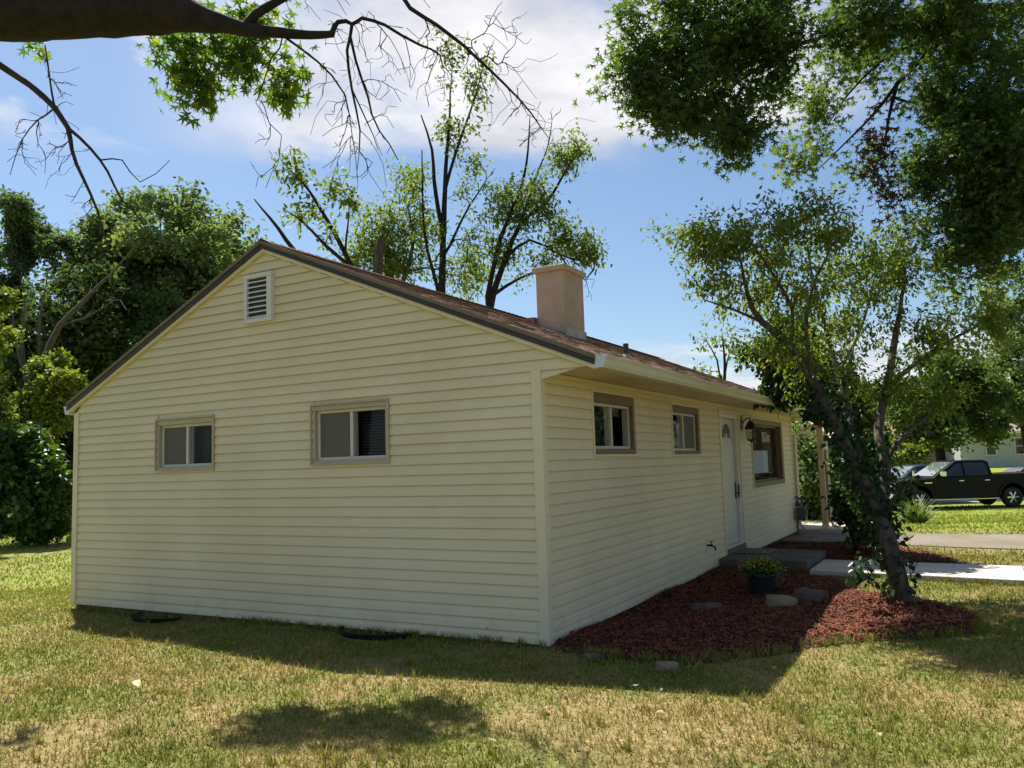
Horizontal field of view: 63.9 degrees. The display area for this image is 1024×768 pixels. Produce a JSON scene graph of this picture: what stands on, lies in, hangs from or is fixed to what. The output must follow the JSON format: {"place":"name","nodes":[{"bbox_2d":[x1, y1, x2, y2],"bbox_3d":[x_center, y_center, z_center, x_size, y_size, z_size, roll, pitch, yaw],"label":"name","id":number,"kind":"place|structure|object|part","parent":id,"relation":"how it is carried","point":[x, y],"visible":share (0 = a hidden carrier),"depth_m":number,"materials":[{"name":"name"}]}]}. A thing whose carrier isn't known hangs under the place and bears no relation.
{"place":"outdoors","nodes":[
{"label":"outdoors","id":0,"kind":"place"},
{"bbox_2d":[0,466,1023,767],"bbox_3d":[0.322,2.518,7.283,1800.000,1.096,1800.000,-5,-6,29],"label":"ground","id":1,"kind":"structure","parent":0,"point":[50,734],"depth_m":5.69,"materials":[{"name":"green plant"}]},
{"bbox_2d":[0,285,27,430],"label":"golden tree","id":2,"kind":"object","parent":1,"relation":"on","point":[8,299],"visible":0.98,"depth_m":21.31,"materials":[{"name":"green plant"}]},
{"bbox_2d":[0,417,72,546],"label":"laurel shrub","id":3,"kind":"object","parent":1,"relation":"on","point":[36,486],"visible":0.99,"depth_m":20.02,"materials":[{"name":"green plant"}]},
{"bbox_2d":[0,184,77,352],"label":"conifer","id":4,"kind":"object","parent":1,"relation":"on","point":[28,236],"visible":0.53,"depth_m":32.59,"materials":[{"name":"green plant"}]},
{"bbox_2d":[2,346,88,537],"bbox_3d":[-12.952,1.631,22.842,2.547,5.604,2.239,-3,-6,15],"label":"young tree","id":5,"kind":"object","parent":1,"relation":"on","point":[56,381],"visible":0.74,"depth_m":22.50,"materials":[{"name":"green plant"}]},
{"bbox_2d":[9,240,139,429],"bbox_3d":[-12.841,0.149,23.554,4.054,8.642,1.418,-3,-6,16],"label":"dead tree","id":6,"kind":"object","parent":1,"relation":"on","point":[62,322],"visible":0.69,"depth_m":23.97,"materials":[{"name":"brown wood"}]},
{"bbox_2d":[0,45,169,261],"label":"bare tree","id":7,"kind":"object","parent":1,"relation":"on","point":[34,89],"visible":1,"depth_m":6.59,"materials":[{"name":"brown wood"}]},
{"bbox_2d":[0,253,191,523],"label":"understory tree","id":8,"kind":"object","parent":1,"relation":"on","point":[98,343],"visible":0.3,"depth_m":30.09,"materials":[{"name":"green plant"}]},
{"bbox_2d":[132,679,140,685],"bbox_3d":[-2.896,2.311,6.352,0.083,0.012,0.063,16,22,29],"label":"fallen leaf","id":9,"kind":"object","parent":1,"relation":"on","point":[137,682],"visible":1,"depth_m":6.35,"materials":[{"name":"yellow plant"}]},
{"bbox_2d":[34,176,272,334],"bbox_3d":[-14.695,-1.661,35.366,9.441,14.890,9.004,-1,-6,-7],"label":"oak tree","id":10,"kind":"object","parent":1,"relation":"on","point":[187,247],"visible":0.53,"depth_m":33.60,"materials":[{"name":"green plant"}]},
{"bbox_2d":[131,612,187,622],"bbox_3d":[-4.190,2.834,9.592,0.878,0.242,0.295,-5,-6,29],"label":"window well","id":11,"kind":"object","parent":1,"relation":"on","point":[136,619],"depth_m":9.43,"materials":[{"name":"grey metal"}]},
{"bbox_2d":[254,199,295,248],"bbox_3d":[-4.234,-0.171,16.825,2.023,7.393,0.206,0,-6,-16],"label":"dead snag","id":12,"kind":"object","parent":1,"relation":"on","point":[284,237],"visible":0.23,"depth_m":16.98,"materials":[{"name":"grey wood"}]},
{"bbox_2d":[0,0,557,194],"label":"tree","id":13,"kind":"object","parent":1,"relation":"on","point":[167,22],"visible":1,"depth_m":7.83,"materials":[{"name":"green plant"}]},
{"bbox_2d":[260,145,372,265],"bbox_3d":[-4.391,-0.913,18.648,2.542,9.225,1.303,-1,-6,-8],"label":"sapling","id":14,"kind":"object","parent":1,"relation":"on","point":[334,190],"visible":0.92,"depth_m":18.96,"materials":[{"name":"green plant"}]},
{"bbox_2d":[338,626,411,640],"bbox_3d":[-1.394,2.550,8.050,0.928,0.242,0.295,-5,-6,29],"label":"window well","id":15,"kind":"object","parent":1,"relation":"on","point":[362,636],"depth_m":7.90,"materials":[{"name":"grey metal"}]},
{"bbox_2d":[372,238,383,274],"bbox_3d":[-3.607,0.055,21.971,0.448,7.910,0.987,-1,-6,-12],"label":"broken trunk","id":16,"kind":"object","parent":1,"relation":"on","point":[378,258],"visible":0.16,"depth_m":21.90,"materials":[{"name":"brown plant"}]},
{"bbox_2d":[327,156,532,302],"bbox_3d":[-2.242,-1.358,22.756,5.762,10.775,2.431,-2,-6,3],"label":"ridge tree","id":17,"kind":"object","parent":1,"relation":"on","point":[392,267],"visible":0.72,"depth_m":22.78,"materials":[{"name":"green plant"}]},
{"bbox_2d":[393,25,500,294],"bbox_3d":[-1.584,-2.676,20.891,2.828,13.008,2.134,-1,-6,-4],"label":"half dead tree","id":18,"kind":"object","parent":1,"relation":"on","point":[441,233],"visible":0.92,"depth_m":20.96,"materials":[{"name":"green plant"}]},
{"bbox_2d":[64,238,840,646],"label":"house","id":19,"kind":"structure","parent":1,"relation":"on","point":[266,428],"depth_m":8.96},
{"bbox_2d":[154,414,215,471],"bbox_3d":[-3.835,0.720,9.858,1.030,0.642,0.271,-5,-6,29],"label":"window","id":20,"kind":"structure","parent":19,"relation":"in","point":[175,441],"depth_m":9.87,"materials":[{"name":"beige glass"}]},
{"bbox_2d":[309,398,390,465],"bbox_3d":[-1.651,0.515,8.626,1.053,0.656,0.224,-5,-6,29],"label":"window","id":21,"kind":"structure","parent":19,"relation":"in","point":[334,432],"depth_m":8.65,"materials":[{"name":"beige glass"}]},
{"bbox_2d":[589,389,637,456],"bbox_3d":[1.086,0.449,9.044,0.146,0.696,1.263,-5,-6,29],"label":"window","id":22,"kind":"structure","parent":19,"relation":"in","point":[609,401],"depth_m":9.07,"materials":[{"name":"beige glass"}]},
{"bbox_2d":[669,403,701,455],"bbox_3d":[2.344,0.640,11.290,0.146,0.699,1.280,-5,-6,29],"label":"window","id":23,"kind":"structure","parent":19,"relation":"in","point":[687,416],"depth_m":11.42,"materials":[{"name":"beige glass"}]},
{"bbox_2d":[717,409,746,555],"bbox_3d":[3.496,1.621,13.217,0.150,2.378,1.236,-5,-6,29],"label":"front door","id":24,"kind":"structure","parent":19,"relation":"in","point":[729,427],"depth_m":13.37,"materials":[{"name":"white plastic"}]},
{"bbox_2d":[750,417,785,489],"bbox_3d":[4.821,1.324,15.753,0.231,1.284,2.720,-5,-6,29],"label":"window","id":25,"kind":"structure","parent":19,"relation":"in","point":[759,458],"depth_m":16.15,"materials":[{"name":"brown glass"}]},
{"bbox_2d":[0,589,1022,767],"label":"clover","id":26,"kind":"object","parent":1,"relation":"on","point":[557,704],"visible":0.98,"depth_m":5.71,"materials":[{"name":"green plant"}]},
{"bbox_2d":[465,108,612,307],"bbox_3d":[0.716,-1.547,19.707,3.538,10.437,2.070,-1,-6,-4],"label":"leaning tree","id":27,"kind":"object","parent":1,"relation":"on","point":[560,241],"visible":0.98,"depth_m":19.93,"materials":[{"name":"green plant"}]},
{"bbox_2d":[580,652,605,660],"bbox_3d":[0.665,2.283,6.800,0.147,0.115,0.191,5,-13,-29],"label":"edging stone","id":28,"kind":"object","parent":1,"relation":"on","point":[600,656],"visible":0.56,"depth_m":6.76,"materials":[{"name":"grey stone"}]},
{"bbox_2d":[655,661,678,671],"bbox_3d":[1.206,2.217,6.400,0.192,0.109,0.132,-1,-9,3],"label":"edging stone","id":29,"kind":"object","parent":1,"relation":"on","point":[667,664],"visible":0.65,"depth_m":6.35,"materials":[{"name":"grey stone"}]},
{"bbox_2d":[689,323,743,379],"bbox_3d":[5.419,1.007,21.771,1.771,5.506,0.901,-3,-6,8],"label":"thin sapling","id":30,"kind":"object","parent":1,"relation":"on","point":[725,363],"visible":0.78,"depth_m":21.99,"materials":[{"name":"green plant"}]},
{"bbox_2d":[545,563,986,665],"bbox_3d":[3.153,2.373,8.841,3.420,0.146,5.850,-5,-6,29],"label":"mulch bed","id":31,"kind":"object","parent":1,"relation":"on","point":[770,651],"visible":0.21,"depth_m":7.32,"materials":[{"name":"brown wood"}]},
{"bbox_2d":[690,602,721,610],"bbox_3d":[2.079,2.404,8.780,0.341,0.134,0.265,-4,-18,13],"label":"garden stone","id":32,"kind":"object","parent":31,"relation":"on","point":[706,606],"visible":0.55,"depth_m":8.68,"materials":[{"name":"grey stone"}]},
{"bbox_2d":[730,551,787,594],"bbox_3d":[2.934,2.203,9.704,0.686,0.543,0.641,-2,-6,7],"label":"flower pot","id":33,"kind":"object","parent":31,"relation":"on","point":[762,580],"visible":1,"depth_m":9.58,"materials":[{"name":"ceramic"}]},
{"bbox_2d":[765,594,797,607],"bbox_3d":[2.869,2.330,8.745,0.338,0.168,0.223,-1,-8,26],"label":"garden stone","id":34,"kind":"object","parent":31,"relation":"on","point":[775,600],"visible":0.62,"depth_m":8.67,"materials":[{"name":"grey stone"}]},
{"bbox_2d":[792,587,828,602],"bbox_3d":[3.221,2.316,8.871,0.320,0.207,0.275,-1,-5,45],"label":"garden stone","id":35,"kind":"object","parent":31,"relation":"on","point":[803,594],"visible":0.65,"depth_m":8.79,"materials":[{"name":"grey stone"}]},
{"bbox_2d":[640,181,1023,604],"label":"ornamental tree","id":36,"kind":"object","parent":31,"relation":"on","point":[722,249],"visible":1,"depth_m":9.55,"materials":[{"name":"green plant"}]},
{"bbox_2d":[793,371,923,605],"bbox_3d":[3.839,1.124,9.202,1.231,2.755,2.342,-2,-6,2],"label":"ivy","id":37,"kind":"object","parent":36,"relation":"attached to","point":[864,468],"visible":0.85,"depth_m":8.89,"materials":[{"name":"green plant"}]},
{"bbox_2d":[720,548,826,572],"bbox_3d":[3.994,2.725,12.495,1.290,0.270,1.480,-5,-6,29],"label":"stoop","id":38,"kind":"object","parent":1,"relation":"on","point":[797,559],"visible":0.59,"depth_m":12.13,"materials":[{"name":"concrete"}]},
{"bbox_2d":[736,548,778,553],"bbox_3d":[3.862,2.625,12.905,0.500,0.012,0.750,-5,-6,29],"label":"doormat","id":39,"kind":"object","parent":38,"relation":"on","point":[756,550],"visible":0.88,"depth_m":12.86,"materials":[{"name":"black rubber"}]},
{"bbox_2d":[572,0,1023,312],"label":"maple tree","id":40,"kind":"object","parent":1,"relation":"on","point":[981,149],"visible":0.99,"depth_m":10.19,"materials":[{"name":"green plant"}]},
{"bbox_2d":[796,522,848,533],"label":"porch floor","id":41,"kind":"structure","parent":1,"relation":"on","point":[813,527],"depth_m":17.64,"materials":[{"name":"concrete"}]},
{"bbox_2d":[792,419,857,520],"bbox_3d":[9.761,2.680,24.974,3.877,3.669,2.660,-2,-6,-1],"label":"backdrop shrub","id":42,"kind":"object","parent":1,"relation":"on","point":[809,482],"visible":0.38,"depth_m":24.49,"materials":[{"name":"green plant"}]},
{"bbox_2d":[693,366,1008,435],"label":"woods","id":43,"kind":"object","parent":1,"relation":"on","point":[710,373],"depth_m":103.02,"materials":[{"name":"green plant"}]},
{"bbox_2d":[762,540,961,563],"bbox_3d":[5.693,2.782,13.654,3.150,0.110,3.060,-5,-6,29],"label":"mulch bed","id":44,"kind":"object","parent":1,"relation":"on","point":[950,561],"visible":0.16,"depth_m":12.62,"materials":[{"name":"brown wood"}]},
{"bbox_2d":[724,307,898,553],"bbox_3d":[4.791,0.839,13.079,2.604,4.136,1.769,-1,-6,-8],"label":"broadleaf bush","id":45,"kind":"object","parent":44,"relation":"on","point":[862,533],"visible":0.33,"depth_m":12.98,"materials":[{"name":"green plant"}]},
{"bbox_2d":[797,421,935,464],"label":"cottage","id":46,"kind":"structure","parent":1,"relation":"on","point":[933,458],"depth_m":62.57,"materials":[{"name":"beige"}]},
{"bbox_2d":[883,431,935,468],"bbox_3d":[19.053,4.048,39.912,3.858,3.569,3.258,-1,-6,-11],"label":"lawn bush","id":47,"kind":"object","parent":1,"relation":"on","point":[912,454],"visible":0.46,"depth_m":39.31,"materials":[{"name":"green plant"}]},
{"bbox_2d":[897,495,949,523],"bbox_3d":[10.842,3.324,21.988,1.890,0.818,1.902,-5,-6,29],"label":"grass clump","id":48,"kind":"object","parent":1,"relation":"on","point":[921,510],"visible":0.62,"depth_m":21.81,"materials":[{"name":"green plant"}]},
{"bbox_2d":[872,343,1023,460],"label":"yard tree","id":49,"kind":"object","parent":1,"relation":"on","point":[994,386],"visible":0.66,"depth_m":40.94,"materials":[{"name":"green plant"}]},
{"bbox_2d":[890,460,1023,508],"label":"pickup truck","id":50,"kind":"object","parent":1,"relation":"on","point":[980,481],"visible":0.74,"depth_m":33.01,"materials":[{"name":"black paint"}]},
{"bbox_3d":[17.720,3.463,33.177,0.880,0.510,0.157,-2,-6,0],"label":"side window","id":51,"kind":"part","parent":50,"relation":"part of","materials":[{"name":"black glass"}]},
{"bbox_3d":[18.729,3.429,33.179,0.940,0.515,0.158,-2,-6,0],"label":"side window","id":52,"kind":"part","parent":50,"relation":"part of","materials":[{"name":"black glass"}]},
{"bbox_2d":[945,423,1023,466],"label":"cottage","id":53,"kind":"structure","parent":1,"relation":"on","point":[1010,455],"depth_m":60.07,"materials":[{"name":"white"}]},
{"bbox_2d":[985,441,996,455],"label":"window","id":54,"kind":"structure","parent":53,"relation":"in","point":[989,452],"depth_m":60.05,"materials":[{"name":"white plastic"}]},
{"bbox_2d":[1013,437,1023,454],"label":"window","id":55,"kind":"structure","parent":53,"relation":"in","point":[1018,446],"depth_m":60.05,"materials":[{"name":"white plastic"}]},
{"bbox_2d":[967,260,1023,449],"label":"street tree","id":56,"kind":"object","parent":1,"relation":"on","point":[1014,366],"visible":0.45,"depth_m":47.59,"materials":[{"name":"green plant"}]},
{"bbox_2d":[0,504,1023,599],"bbox_3d":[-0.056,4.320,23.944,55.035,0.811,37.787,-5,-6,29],"label":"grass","id":57,"kind":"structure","parent":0,"point":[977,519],"depth_m":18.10,"materials":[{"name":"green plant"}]},
{"bbox_2d":[0,0,1023,389],"label":"sky","id":58,"kind":"structure","parent":0,"point":[637,301],"materials":[{"name":"blue"}]},
{"bbox_2d":[791,533,913,541],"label":"walkway","id":59,"kind":"structure","parent":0,"point":[824,537],"depth_m":16.29,"materials":[{"name":"concrete"}]},
{"bbox_2d":[907,533,1023,548],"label":"driveway","id":60,"kind":"structure","parent":0,"point":[1007,541],"depth_m":14.93,"materials":[{"name":"grey concrete"}]},
{"bbox_2d":[908,496,1023,502],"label":"street","id":61,"kind":"structure","parent":0,"point":[952,501],"depth_m":38.03,"materials":[{"name":"grey asphalt"}]},
{"bbox_2d":[891,465,927,478],"bbox_3d":[18.291,4.413,37.447,4.640,1.460,1.816,-1,-6,-11],"label":"parked car","id":62,"kind":"object","parent":61,"relation":"on","point":[911,468],"visible":0.04,"depth_m":36.84,"materials":[{"name":"blue paint"}]},
{"bbox_3d":[18.064,3.880,36.701,1.030,0.390,0.170,-1,-6,-11],"label":"side window","id":63,"kind":"part","parent":62,"relation":"part of","materials":[{"name":"black glass"}]},
{"bbox_2d":[1003,467,1023,471],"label":"parked car","id":64,"kind":"object","parent":61,"relation":"on","point":[1017,469],"depth_m":40.01,"materials":[{"name":"white paint"}]},
{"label":"walkway base","id":65,"kind":"structure","parent":0,"visible":0},
{"bbox_2d":[810,559,916,579],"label":"walkway","id":66,"kind":"structure","parent":65,"relation":"on","point":[834,567],"depth_m":11.32,"materials":[{"name":"concrete"}]},
{"bbox_2d":[912,562,1023,585],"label":"walkway","id":67,"kind":"structure","parent":65,"relation":"on","point":[991,573],"depth_m":10.62,"materials":[{"name":"concrete"}]}
]}

